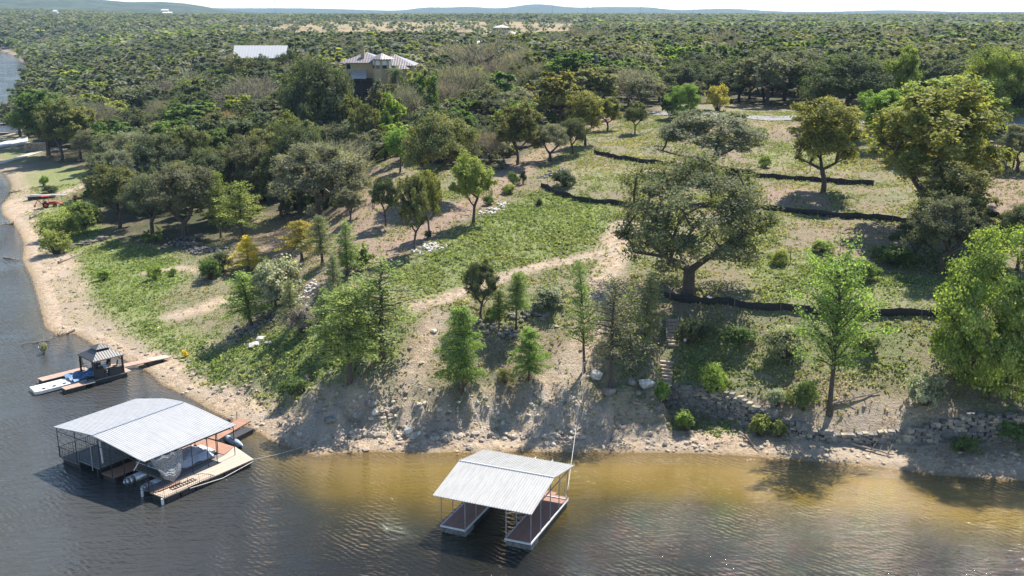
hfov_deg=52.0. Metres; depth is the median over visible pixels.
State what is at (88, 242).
lumber pile
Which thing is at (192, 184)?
live oak
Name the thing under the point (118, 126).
cedar elm
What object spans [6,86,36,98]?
cedar elm
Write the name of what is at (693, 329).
bush
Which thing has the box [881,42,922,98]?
cedar elm
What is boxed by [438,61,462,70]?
live oak
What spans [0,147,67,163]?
concrete path
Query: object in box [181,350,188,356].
bush
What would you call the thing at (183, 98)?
live oak
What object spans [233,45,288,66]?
barn
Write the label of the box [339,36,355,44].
bare tree
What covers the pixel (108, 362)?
patio chair
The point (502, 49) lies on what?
live oak
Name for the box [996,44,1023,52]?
live oak
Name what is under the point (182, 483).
ladder frame
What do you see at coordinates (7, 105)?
live oak
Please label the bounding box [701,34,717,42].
cedar elm
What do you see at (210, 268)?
bush
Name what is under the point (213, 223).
bush
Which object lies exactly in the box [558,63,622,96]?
cedar elm
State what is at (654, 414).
dry brush
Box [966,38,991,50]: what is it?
cedar elm
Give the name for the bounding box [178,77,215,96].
cedar elm
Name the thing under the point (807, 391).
bush
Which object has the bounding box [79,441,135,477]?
lift platform
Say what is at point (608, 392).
boulder
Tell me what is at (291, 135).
live oak
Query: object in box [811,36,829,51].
cedar elm
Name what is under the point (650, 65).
live oak
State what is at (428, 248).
stone heap
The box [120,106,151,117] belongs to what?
live oak
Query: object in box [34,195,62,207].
tractor
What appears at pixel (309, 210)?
bush
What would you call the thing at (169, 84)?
bare tree
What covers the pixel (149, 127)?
cedar elm
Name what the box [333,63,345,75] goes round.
live oak
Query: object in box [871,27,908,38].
bare tree
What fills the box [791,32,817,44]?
cedar elm
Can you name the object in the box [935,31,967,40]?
cedar elm
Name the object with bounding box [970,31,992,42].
cedar elm
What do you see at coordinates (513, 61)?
bare tree
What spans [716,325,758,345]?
bush
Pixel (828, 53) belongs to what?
juniper tree
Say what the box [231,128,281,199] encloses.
cedar elm
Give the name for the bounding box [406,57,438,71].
live oak
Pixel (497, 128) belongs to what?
juniper tree
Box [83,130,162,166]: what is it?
live oak
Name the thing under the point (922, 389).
bush
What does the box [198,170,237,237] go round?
bald cypress
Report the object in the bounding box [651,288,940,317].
silt fence
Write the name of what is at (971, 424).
stone wall
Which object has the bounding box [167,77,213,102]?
live oak
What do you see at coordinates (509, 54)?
bare tree
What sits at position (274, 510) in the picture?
lake water
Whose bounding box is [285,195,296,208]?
bush
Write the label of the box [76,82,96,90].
cedar elm
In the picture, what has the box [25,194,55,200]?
dock section
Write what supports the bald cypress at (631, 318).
on the ground at (24, 174)
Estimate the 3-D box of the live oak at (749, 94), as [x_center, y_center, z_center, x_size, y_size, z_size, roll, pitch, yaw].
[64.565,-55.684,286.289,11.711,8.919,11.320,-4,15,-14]
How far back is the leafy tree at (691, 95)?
226.12 m
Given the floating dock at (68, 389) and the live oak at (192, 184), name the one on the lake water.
the floating dock at (68, 389)
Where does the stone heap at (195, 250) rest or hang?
on the ground at (24, 174)
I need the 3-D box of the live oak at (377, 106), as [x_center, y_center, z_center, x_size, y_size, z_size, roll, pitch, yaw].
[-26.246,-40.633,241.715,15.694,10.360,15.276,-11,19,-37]
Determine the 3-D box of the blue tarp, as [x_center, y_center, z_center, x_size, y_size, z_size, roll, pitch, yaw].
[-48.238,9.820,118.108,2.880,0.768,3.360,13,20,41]
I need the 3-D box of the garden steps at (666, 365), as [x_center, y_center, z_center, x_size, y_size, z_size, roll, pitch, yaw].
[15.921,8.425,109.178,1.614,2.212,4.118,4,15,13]
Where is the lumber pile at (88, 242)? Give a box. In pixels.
[68,236,108,247]
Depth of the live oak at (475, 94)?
231.91 m
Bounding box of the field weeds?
[4,109,1023,461]
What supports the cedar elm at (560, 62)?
on the ground at (24, 174)
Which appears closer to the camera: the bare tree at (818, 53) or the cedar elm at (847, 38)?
the bare tree at (818, 53)
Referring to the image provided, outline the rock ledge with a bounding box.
[334,424,585,441]
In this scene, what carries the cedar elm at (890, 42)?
on the ground at (24, 174)
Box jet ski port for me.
[30,378,86,394]
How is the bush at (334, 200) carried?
on the ground at (24, 174)
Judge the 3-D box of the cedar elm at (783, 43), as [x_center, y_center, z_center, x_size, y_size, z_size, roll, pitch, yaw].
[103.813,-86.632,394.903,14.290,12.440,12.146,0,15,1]
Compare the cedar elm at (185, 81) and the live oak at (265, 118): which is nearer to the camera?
the live oak at (265, 118)
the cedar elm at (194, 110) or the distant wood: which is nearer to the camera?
the cedar elm at (194, 110)
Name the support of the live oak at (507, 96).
on the ground at (24, 174)
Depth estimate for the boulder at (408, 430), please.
101.38 m
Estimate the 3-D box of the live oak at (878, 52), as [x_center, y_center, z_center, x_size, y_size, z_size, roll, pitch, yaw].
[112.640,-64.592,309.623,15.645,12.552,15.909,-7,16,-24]
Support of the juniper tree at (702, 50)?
on the ground at (24, 174)
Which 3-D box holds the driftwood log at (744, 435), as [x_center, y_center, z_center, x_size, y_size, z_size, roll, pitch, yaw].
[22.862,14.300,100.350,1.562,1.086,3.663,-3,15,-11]
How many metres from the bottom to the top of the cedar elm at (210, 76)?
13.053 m
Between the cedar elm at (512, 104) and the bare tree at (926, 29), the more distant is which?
the bare tree at (926, 29)
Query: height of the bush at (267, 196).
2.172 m
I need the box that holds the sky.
[110,0,1023,11]
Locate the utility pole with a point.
(595, 58)
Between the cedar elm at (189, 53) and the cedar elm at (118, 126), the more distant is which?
the cedar elm at (189, 53)
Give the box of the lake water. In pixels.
[0,52,1023,575]
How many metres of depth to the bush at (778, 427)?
100.66 m
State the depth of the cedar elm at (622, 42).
390.71 m
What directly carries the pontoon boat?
on the lake water
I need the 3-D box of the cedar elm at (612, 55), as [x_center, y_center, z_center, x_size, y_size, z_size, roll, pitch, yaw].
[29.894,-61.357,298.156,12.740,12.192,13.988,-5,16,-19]
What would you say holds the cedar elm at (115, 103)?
on the ground at (24, 174)
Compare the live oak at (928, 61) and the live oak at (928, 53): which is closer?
the live oak at (928, 61)
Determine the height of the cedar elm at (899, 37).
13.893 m
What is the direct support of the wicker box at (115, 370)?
on the floating dock at (68, 389)
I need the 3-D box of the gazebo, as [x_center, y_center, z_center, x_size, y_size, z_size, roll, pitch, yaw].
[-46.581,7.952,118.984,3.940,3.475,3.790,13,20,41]
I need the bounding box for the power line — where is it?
[598,51,928,73]
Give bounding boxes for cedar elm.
[0,95,24,134]
[3,89,73,155]
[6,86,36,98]
[15,71,40,87]
[30,74,43,82]
[30,96,86,160]
[50,106,107,158]
[51,70,91,77]
[51,74,77,84]
[58,81,82,93]
[59,75,88,89]
[61,93,129,113]
[62,84,92,95]
[73,62,88,73]
[74,66,103,74]
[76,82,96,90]
[80,161,142,227]
[87,118,139,149]
[90,81,125,90]
[92,63,115,73]
[112,63,133,75]
[137,121,176,135]
[140,68,189,84]
[150,119,202,158]
[162,100,234,123]
[166,124,218,159]
[167,116,200,127]
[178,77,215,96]
[180,49,197,59]
[182,55,201,68]
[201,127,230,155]
[202,64,223,76]
[202,71,219,84]
[211,94,250,130]
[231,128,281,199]
[250,154,296,217]
[265,109,323,149]
[266,72,310,93]
[270,93,322,124]
[307,45,341,56]
[313,55,344,68]
[314,51,346,61]
[335,95,355,144]
[335,188,365,219]
[361,41,383,50]
[362,39,386,47]
[366,78,390,129]
[372,89,396,128]
[378,34,397,48]
[378,91,406,124]
[379,121,414,159]
[382,126,410,172]
[386,81,410,122]
[387,49,409,55]
[393,173,430,249]
[398,41,419,51]
[400,70,425,121]
[407,105,440,120]
[408,69,440,106]
[418,169,441,230]
[431,100,463,117]
[440,96,479,111]
[445,32,462,40]
[447,106,477,126]
[448,149,498,223]
[455,65,482,76]
[492,100,537,144]
[493,98,545,164]
[505,33,520,41]
[508,50,551,90]
[509,33,531,43]
[514,30,536,39]
[524,70,591,123]
[528,80,548,111]
[534,72,594,115]
[541,50,602,74]
[553,50,625,73]
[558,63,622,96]
[564,36,590,47]
[564,91,605,144]
[566,38,593,43]
[597,97,623,130]
[600,51,634,65]
[601,57,658,106]
[608,33,629,43]
[617,39,640,44]
[624,101,649,133]
[631,31,649,39]
[631,39,651,43]
[634,35,657,39]
[646,39,672,51]
[652,45,695,65]
[659,30,686,38]
[660,39,680,65]
[674,36,714,46]
[685,35,708,46]
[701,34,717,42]
[718,44,745,59]
[738,41,769,59]
[753,37,779,41]
[757,36,780,48]
[778,41,798,48]
[785,37,804,48]
[786,94,872,192]
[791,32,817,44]
[795,33,813,37]
[797,39,819,48]
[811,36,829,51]
[811,36,833,46]
[832,37,870,46]
[849,88,902,147]
[853,31,865,39]
[857,41,887,47]
[861,70,1018,199]
[864,41,893,55]
[866,40,894,47]
[875,40,896,47]
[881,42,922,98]
[887,73,1010,159]
[891,35,902,42]
[893,34,908,39]
[893,36,922,46]
[912,37,933,46]
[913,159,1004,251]
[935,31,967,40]
[952,40,975,48]
[960,142,1004,177]
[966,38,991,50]
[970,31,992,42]
[991,32,1008,40]
[999,30,1022,35]
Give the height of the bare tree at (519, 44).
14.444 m
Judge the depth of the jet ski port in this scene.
115.56 m
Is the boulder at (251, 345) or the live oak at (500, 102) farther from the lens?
the live oak at (500, 102)
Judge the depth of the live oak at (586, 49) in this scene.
322.63 m
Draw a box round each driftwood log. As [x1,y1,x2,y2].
[21,333,49,344]
[49,329,74,339]
[57,253,75,262]
[632,397,659,408]
[738,431,763,449]
[833,390,880,404]
[849,440,893,454]
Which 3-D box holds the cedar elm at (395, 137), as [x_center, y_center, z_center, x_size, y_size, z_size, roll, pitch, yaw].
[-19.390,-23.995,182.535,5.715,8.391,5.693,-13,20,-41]
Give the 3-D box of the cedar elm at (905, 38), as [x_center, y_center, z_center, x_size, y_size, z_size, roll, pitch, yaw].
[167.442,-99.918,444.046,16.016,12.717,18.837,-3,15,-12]
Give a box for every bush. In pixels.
[33,207,86,236]
[35,227,75,253]
[39,174,48,185]
[40,343,47,353]
[42,184,58,192]
[55,198,100,227]
[90,207,104,221]
[93,268,112,280]
[140,226,163,242]
[145,264,163,279]
[169,267,176,275]
[171,203,189,215]
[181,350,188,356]
[190,202,205,210]
[194,257,221,279]
[198,250,233,272]
[207,204,227,222]
[210,217,223,225]
[221,195,243,214]
[232,179,257,195]
[241,192,262,210]
[246,253,307,305]
[246,267,260,291]
[250,200,262,211]
[258,192,271,200]
[274,373,309,395]
[278,200,294,213]
[282,303,319,332]
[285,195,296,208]
[301,193,314,207]
[303,203,323,216]
[321,189,329,208]
[330,194,342,206]
[338,242,374,270]
[369,150,382,160]
[376,147,396,158]
[423,230,431,238]
[482,147,500,161]
[482,196,493,204]
[485,308,496,321]
[496,158,508,168]
[497,145,513,157]
[498,367,514,383]
[499,142,518,157]
[501,183,514,193]
[506,171,520,184]
[518,169,526,183]
[527,284,568,307]
[533,199,542,205]
[545,298,553,308]
[547,111,568,124]
[550,169,577,185]
[653,379,670,403]
[672,315,713,343]
[674,409,694,430]
[697,361,728,394]
[704,83,730,110]
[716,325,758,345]
[748,413,771,435]
[757,154,772,167]
[758,324,807,360]
[760,387,789,406]
[769,417,787,437]
[771,249,789,266]
[781,378,822,410]
[811,239,836,251]
[844,257,883,278]
[853,331,881,350]
[866,241,917,265]
[900,368,948,410]
[949,432,983,451]
[990,416,1023,443]
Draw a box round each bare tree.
[72,99,121,150]
[132,76,181,100]
[142,100,178,118]
[175,68,218,89]
[198,110,249,135]
[208,71,281,114]
[218,49,232,62]
[261,36,287,44]
[270,132,383,201]
[278,61,315,70]
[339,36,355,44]
[339,39,366,49]
[383,80,429,123]
[411,76,464,105]
[421,60,498,101]
[428,42,476,64]
[437,43,472,54]
[442,39,500,72]
[467,127,507,165]
[474,37,517,69]
[476,59,508,74]
[486,26,513,38]
[491,44,547,84]
[496,51,543,78]
[501,39,529,51]
[501,78,533,91]
[513,59,554,86]
[543,31,567,45]
[560,26,588,38]
[578,26,613,37]
[604,64,667,105]
[652,26,675,33]
[709,28,755,44]
[727,37,749,50]
[773,31,798,40]
[806,47,827,58]
[812,26,842,33]
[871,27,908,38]
[904,26,937,36]
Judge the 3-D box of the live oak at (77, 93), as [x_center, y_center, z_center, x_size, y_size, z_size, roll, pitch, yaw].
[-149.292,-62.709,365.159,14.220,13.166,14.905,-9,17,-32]
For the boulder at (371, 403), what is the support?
on the ground at (24, 174)
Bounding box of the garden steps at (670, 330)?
[665,314,679,346]
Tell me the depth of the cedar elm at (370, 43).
488.40 m
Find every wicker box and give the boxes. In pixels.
[96,367,103,378]
[107,364,124,375]
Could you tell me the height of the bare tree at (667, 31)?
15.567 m
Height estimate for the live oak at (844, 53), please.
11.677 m
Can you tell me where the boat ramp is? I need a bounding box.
[0,136,27,146]
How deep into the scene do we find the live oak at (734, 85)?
270.42 m
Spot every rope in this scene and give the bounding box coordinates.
[191,461,253,487]
[566,365,583,497]
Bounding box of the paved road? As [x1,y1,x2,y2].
[645,111,863,122]
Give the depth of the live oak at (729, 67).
277.07 m
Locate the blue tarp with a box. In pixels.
[64,367,93,381]
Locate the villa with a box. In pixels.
[339,50,418,128]
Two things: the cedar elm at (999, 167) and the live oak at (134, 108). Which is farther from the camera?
the live oak at (134, 108)
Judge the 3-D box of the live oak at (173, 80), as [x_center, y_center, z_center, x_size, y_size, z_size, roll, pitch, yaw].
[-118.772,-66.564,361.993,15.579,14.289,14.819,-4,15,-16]
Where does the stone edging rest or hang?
on the ground at (24, 174)
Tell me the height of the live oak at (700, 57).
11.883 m
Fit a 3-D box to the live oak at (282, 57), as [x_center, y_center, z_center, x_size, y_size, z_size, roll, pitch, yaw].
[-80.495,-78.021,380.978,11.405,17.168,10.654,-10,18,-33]
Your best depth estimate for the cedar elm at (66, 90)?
380.91 m
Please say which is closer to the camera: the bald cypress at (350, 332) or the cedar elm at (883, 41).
the bald cypress at (350, 332)
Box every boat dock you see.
[54,397,253,504]
[432,449,574,549]
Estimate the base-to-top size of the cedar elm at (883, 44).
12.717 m
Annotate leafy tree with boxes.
[663,83,702,118]
[927,223,1023,401]
[958,43,1023,118]
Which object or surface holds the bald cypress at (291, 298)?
on the ground at (24, 174)
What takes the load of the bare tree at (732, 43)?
on the ground at (24, 174)
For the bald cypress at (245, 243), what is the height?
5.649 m
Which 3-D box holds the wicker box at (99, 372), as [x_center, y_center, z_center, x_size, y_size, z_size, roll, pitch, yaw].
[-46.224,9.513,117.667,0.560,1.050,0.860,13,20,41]
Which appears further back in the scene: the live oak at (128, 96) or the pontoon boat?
the live oak at (128, 96)
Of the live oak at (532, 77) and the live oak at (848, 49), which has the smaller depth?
the live oak at (532, 77)
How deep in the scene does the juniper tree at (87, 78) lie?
466.13 m
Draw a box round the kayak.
[223,435,242,446]
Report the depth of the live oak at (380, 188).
145.45 m
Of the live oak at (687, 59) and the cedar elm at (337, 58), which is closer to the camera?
the live oak at (687, 59)
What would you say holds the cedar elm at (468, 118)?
on the ground at (24, 174)
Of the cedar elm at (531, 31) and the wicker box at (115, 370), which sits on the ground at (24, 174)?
the cedar elm at (531, 31)
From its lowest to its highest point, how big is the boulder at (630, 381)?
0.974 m
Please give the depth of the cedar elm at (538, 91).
251.43 m
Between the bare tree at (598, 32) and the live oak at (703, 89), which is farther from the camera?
the bare tree at (598, 32)
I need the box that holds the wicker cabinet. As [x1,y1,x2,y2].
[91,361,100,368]
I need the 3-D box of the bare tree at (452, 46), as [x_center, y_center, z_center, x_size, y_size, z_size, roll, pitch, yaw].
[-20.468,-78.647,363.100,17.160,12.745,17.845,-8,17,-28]
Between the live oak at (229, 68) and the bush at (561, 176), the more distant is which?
the live oak at (229, 68)
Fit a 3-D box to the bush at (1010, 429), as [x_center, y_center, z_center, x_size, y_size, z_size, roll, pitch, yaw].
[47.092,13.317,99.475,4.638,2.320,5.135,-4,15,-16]
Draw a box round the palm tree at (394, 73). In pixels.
[384,66,402,83]
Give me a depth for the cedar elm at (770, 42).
386.15 m
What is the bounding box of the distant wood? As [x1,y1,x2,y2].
[10,22,1023,99]
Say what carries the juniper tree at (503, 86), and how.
on the ground at (24, 174)
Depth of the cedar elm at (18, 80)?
491.19 m
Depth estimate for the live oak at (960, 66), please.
244.41 m
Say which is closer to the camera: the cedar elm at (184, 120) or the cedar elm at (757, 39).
the cedar elm at (184, 120)
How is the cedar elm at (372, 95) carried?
on the ground at (24, 174)
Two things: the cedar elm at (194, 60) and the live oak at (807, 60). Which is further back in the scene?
the cedar elm at (194, 60)
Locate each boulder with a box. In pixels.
[248,341,260,347]
[256,336,264,341]
[323,416,336,423]
[365,399,379,407]
[404,426,412,434]
[590,369,602,379]
[601,387,615,397]
[626,377,635,386]
[638,379,655,388]
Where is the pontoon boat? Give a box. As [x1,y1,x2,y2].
[123,445,214,491]
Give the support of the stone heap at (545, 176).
on the ground at (24, 174)
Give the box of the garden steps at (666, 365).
[656,355,673,384]
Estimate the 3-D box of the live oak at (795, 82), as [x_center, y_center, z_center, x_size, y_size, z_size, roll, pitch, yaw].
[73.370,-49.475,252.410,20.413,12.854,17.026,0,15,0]
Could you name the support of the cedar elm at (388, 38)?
on the ground at (24, 174)
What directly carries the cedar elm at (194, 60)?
on the ground at (24, 174)
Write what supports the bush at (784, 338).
on the ground at (24, 174)
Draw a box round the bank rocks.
[352,375,589,431]
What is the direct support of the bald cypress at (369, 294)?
on the ground at (24, 174)
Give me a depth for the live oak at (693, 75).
281.49 m
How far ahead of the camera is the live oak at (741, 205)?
113.94 m
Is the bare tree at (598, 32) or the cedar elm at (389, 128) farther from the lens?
the bare tree at (598, 32)
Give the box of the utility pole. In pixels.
[591,49,597,66]
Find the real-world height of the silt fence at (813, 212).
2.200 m
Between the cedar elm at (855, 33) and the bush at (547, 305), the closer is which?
the bush at (547, 305)
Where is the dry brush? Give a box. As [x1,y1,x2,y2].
[113,321,1023,466]
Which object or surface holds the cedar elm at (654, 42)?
on the ground at (24, 174)
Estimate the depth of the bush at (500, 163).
179.93 m
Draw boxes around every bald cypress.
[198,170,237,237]
[212,180,277,238]
[215,269,276,325]
[227,234,267,269]
[272,279,305,327]
[273,219,316,262]
[292,214,342,264]
[303,283,396,385]
[306,286,341,346]
[319,254,349,294]
[321,255,440,361]
[327,219,366,275]
[351,279,387,330]
[432,303,487,394]
[487,290,509,328]
[501,270,532,329]
[507,326,552,380]
[557,256,604,372]
[579,274,658,387]
[608,284,652,370]
[626,270,669,352]
[787,229,899,417]
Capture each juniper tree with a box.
[77,74,93,83]
[82,185,99,204]
[303,183,330,194]
[432,52,478,74]
[471,70,526,113]
[487,123,522,144]
[529,47,561,61]
[660,93,678,118]
[673,46,715,60]
[824,47,861,56]
[954,201,1008,252]
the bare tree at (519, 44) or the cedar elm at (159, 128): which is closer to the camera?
the cedar elm at (159, 128)
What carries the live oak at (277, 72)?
on the ground at (24, 174)
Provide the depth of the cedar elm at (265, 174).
185.52 m
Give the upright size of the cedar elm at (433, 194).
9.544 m
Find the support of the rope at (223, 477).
attached to the boat dock at (145, 431)
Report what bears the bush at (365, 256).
on the ground at (24, 174)
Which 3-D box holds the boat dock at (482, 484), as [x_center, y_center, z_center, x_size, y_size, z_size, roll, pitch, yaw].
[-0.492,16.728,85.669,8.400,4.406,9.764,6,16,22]
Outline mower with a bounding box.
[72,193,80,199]
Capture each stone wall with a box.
[23,142,45,151]
[664,383,1023,446]
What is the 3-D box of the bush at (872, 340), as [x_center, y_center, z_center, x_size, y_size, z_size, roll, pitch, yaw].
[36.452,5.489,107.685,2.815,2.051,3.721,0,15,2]
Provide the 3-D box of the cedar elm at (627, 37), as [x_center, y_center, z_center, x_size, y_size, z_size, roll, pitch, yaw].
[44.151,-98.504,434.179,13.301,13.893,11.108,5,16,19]
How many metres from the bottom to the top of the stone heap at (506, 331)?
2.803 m
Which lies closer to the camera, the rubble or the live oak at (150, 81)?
the rubble
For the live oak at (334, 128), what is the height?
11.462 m
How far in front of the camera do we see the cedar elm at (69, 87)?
396.58 m
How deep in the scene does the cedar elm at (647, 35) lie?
441.33 m
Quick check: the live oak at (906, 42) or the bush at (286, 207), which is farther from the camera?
the live oak at (906, 42)
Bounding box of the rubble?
[34,269,1023,477]
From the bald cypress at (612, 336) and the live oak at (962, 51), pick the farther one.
the live oak at (962, 51)
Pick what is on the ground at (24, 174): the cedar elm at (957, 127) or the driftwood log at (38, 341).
the cedar elm at (957, 127)
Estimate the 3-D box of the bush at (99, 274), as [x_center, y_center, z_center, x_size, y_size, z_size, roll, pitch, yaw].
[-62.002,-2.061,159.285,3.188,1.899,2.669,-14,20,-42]
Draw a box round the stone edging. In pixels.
[346,208,481,281]
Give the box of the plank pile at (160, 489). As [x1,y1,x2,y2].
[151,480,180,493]
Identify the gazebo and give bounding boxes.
[77,343,124,379]
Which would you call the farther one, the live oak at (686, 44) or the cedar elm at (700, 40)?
the cedar elm at (700, 40)
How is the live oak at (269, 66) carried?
on the ground at (24, 174)
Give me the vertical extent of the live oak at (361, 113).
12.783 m
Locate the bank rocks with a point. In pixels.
(424, 403)
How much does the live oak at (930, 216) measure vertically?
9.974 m
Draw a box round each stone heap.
[157,233,232,255]
[211,292,310,344]
[282,279,326,314]
[410,242,453,255]
[474,306,563,344]
[478,202,508,214]
[536,168,571,178]
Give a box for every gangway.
[120,355,170,367]
[207,412,253,440]
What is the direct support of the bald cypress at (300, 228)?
on the ground at (24, 174)
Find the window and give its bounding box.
[346,64,350,69]
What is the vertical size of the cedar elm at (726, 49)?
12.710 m
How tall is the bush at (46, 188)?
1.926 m
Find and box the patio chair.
[104,359,110,367]
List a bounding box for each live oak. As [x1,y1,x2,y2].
[0,98,53,140]
[0,99,21,136]
[21,128,59,141]
[66,89,91,97]
[67,96,116,118]
[67,128,95,152]
[77,148,143,212]
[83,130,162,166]
[92,84,147,116]
[102,114,145,129]
[105,87,131,112]
[116,172,181,233]
[117,109,161,128]
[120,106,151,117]
[122,132,190,174]
[131,85,169,108]
[132,122,166,131]
[139,96,170,111]
[141,159,227,237]
[146,75,180,99]
[149,74,179,96]
[153,107,186,125]
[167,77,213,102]
[167,90,222,108]
[179,112,262,147]
[182,146,244,220]
[199,74,243,97]
[212,99,249,114]
[213,81,260,103]
[216,133,273,211]
[217,89,283,123]
[219,52,253,78]
[226,67,275,85]
[231,109,285,133]
[243,53,280,74]
[248,123,270,134]
[256,61,289,84]
[257,122,325,212]
[259,67,310,91]
[266,141,376,226]
[274,49,303,67]
[275,54,362,140]
[319,119,371,155]
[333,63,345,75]
[342,103,384,163]
[346,127,386,164]
[364,92,426,122]
[368,176,401,225]
[373,50,408,59]
[383,120,414,132]
[398,110,485,201]
[403,52,447,67]
[405,103,480,132]
[406,41,445,61]
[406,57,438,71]
[414,64,427,73]
[415,71,446,88]
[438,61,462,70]
[438,69,457,100]
[454,78,471,110]
[457,83,504,115]
[460,257,500,319]
[469,121,502,151]
[470,139,491,158]
[471,92,490,120]
[474,113,493,127]
[478,90,533,116]
[484,43,525,72]
[489,94,534,112]
[506,86,538,108]
[517,70,559,89]
[528,123,568,160]
[531,39,578,52]
[558,117,591,153]
[564,45,616,56]
[575,35,616,50]
[600,42,658,62]
[600,45,668,67]
[602,54,662,97]
[610,142,786,294]
[622,75,668,111]
[623,41,661,50]
[640,108,772,174]
[654,69,677,101]
[663,61,705,79]
[664,54,698,69]
[665,62,708,90]
[666,64,702,83]
[668,50,718,72]
[676,42,704,51]
[683,80,709,95]
[686,40,729,55]
[701,63,716,85]
[701,68,753,92]
[706,51,728,64]
[712,56,767,101]
[728,84,766,98]
[731,48,818,105]
[737,67,789,102]
[747,46,820,90]
[769,44,824,60]
[769,83,808,100]
[780,55,851,88]
[794,58,821,102]
[796,52,899,121]
[803,47,824,53]
[820,51,862,92]
[828,42,885,55]
[828,51,867,56]
[860,46,944,64]
[872,48,896,60]
[878,41,934,52]
[886,216,938,259]
[889,43,961,61]
[899,188,993,272]
[900,59,957,86]
[902,40,953,49]
[917,59,942,71]
[922,43,984,57]
[925,52,1018,79]
[930,49,977,69]
[970,40,1015,51]
[980,41,1023,51]
[995,73,1023,107]
[995,123,1023,171]
[995,202,1023,269]
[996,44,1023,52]
[997,42,1023,51]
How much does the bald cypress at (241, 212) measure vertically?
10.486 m
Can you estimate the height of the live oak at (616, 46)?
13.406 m
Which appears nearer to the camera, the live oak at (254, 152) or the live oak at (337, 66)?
the live oak at (254, 152)
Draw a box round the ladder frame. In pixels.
[169,478,196,489]
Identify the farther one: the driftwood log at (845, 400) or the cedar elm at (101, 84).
the cedar elm at (101, 84)
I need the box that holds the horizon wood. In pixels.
[0,8,1023,23]
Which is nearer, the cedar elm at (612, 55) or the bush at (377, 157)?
the bush at (377, 157)
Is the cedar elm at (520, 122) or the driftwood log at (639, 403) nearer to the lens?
the driftwood log at (639, 403)
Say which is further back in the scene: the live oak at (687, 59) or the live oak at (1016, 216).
the live oak at (687, 59)
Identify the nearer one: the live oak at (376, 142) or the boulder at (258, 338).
the boulder at (258, 338)
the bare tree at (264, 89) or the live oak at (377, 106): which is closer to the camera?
the live oak at (377, 106)
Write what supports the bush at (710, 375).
on the ground at (24, 174)
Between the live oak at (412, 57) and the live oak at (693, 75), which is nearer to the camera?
the live oak at (693, 75)
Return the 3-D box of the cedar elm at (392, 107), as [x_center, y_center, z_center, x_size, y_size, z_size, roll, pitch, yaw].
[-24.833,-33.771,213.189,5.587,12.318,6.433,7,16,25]
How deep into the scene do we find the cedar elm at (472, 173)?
142.37 m
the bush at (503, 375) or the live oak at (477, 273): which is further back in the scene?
the live oak at (477, 273)
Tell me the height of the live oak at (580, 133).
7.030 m
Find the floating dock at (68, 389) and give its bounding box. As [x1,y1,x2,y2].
[37,364,130,393]
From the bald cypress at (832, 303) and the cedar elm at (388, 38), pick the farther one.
the cedar elm at (388, 38)
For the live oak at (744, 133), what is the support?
on the ground at (24, 174)
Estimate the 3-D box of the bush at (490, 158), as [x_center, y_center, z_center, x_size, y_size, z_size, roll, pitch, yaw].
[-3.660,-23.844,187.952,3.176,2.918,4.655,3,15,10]
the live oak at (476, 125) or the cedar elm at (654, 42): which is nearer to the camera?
the live oak at (476, 125)
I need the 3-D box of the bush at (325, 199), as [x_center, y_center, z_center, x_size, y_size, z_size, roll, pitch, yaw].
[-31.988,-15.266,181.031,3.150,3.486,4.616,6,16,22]
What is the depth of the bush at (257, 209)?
193.92 m
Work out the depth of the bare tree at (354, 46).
494.95 m
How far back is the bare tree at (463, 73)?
246.73 m
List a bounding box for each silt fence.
[541,183,906,222]
[594,150,873,185]
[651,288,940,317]
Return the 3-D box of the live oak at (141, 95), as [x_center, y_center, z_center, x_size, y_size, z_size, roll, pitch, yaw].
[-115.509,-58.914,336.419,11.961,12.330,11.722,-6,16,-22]
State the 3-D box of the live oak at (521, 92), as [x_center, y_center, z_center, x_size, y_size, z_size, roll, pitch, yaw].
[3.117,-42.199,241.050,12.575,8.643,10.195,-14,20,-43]
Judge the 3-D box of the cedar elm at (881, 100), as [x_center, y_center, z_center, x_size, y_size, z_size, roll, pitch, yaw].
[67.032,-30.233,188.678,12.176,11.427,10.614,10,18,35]
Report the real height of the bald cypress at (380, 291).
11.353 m
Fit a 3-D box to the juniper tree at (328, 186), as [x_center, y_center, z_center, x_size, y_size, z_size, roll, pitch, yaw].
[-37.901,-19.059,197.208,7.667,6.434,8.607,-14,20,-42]
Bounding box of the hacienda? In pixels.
[485,25,516,35]
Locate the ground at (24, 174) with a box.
[0,0,1023,485]
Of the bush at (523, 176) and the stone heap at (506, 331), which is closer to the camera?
the stone heap at (506, 331)
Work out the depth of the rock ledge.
101.26 m
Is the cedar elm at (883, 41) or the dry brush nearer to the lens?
the dry brush
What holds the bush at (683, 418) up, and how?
on the ground at (24, 174)
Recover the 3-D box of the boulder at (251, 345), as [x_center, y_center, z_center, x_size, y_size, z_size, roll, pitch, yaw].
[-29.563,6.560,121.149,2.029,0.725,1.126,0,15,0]
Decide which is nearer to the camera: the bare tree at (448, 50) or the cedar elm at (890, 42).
the bare tree at (448, 50)
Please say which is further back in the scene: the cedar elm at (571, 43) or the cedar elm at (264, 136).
the cedar elm at (571, 43)
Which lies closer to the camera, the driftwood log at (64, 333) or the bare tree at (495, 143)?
the driftwood log at (64, 333)
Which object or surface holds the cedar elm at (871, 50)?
on the ground at (24, 174)
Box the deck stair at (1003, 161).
[973,142,1016,167]

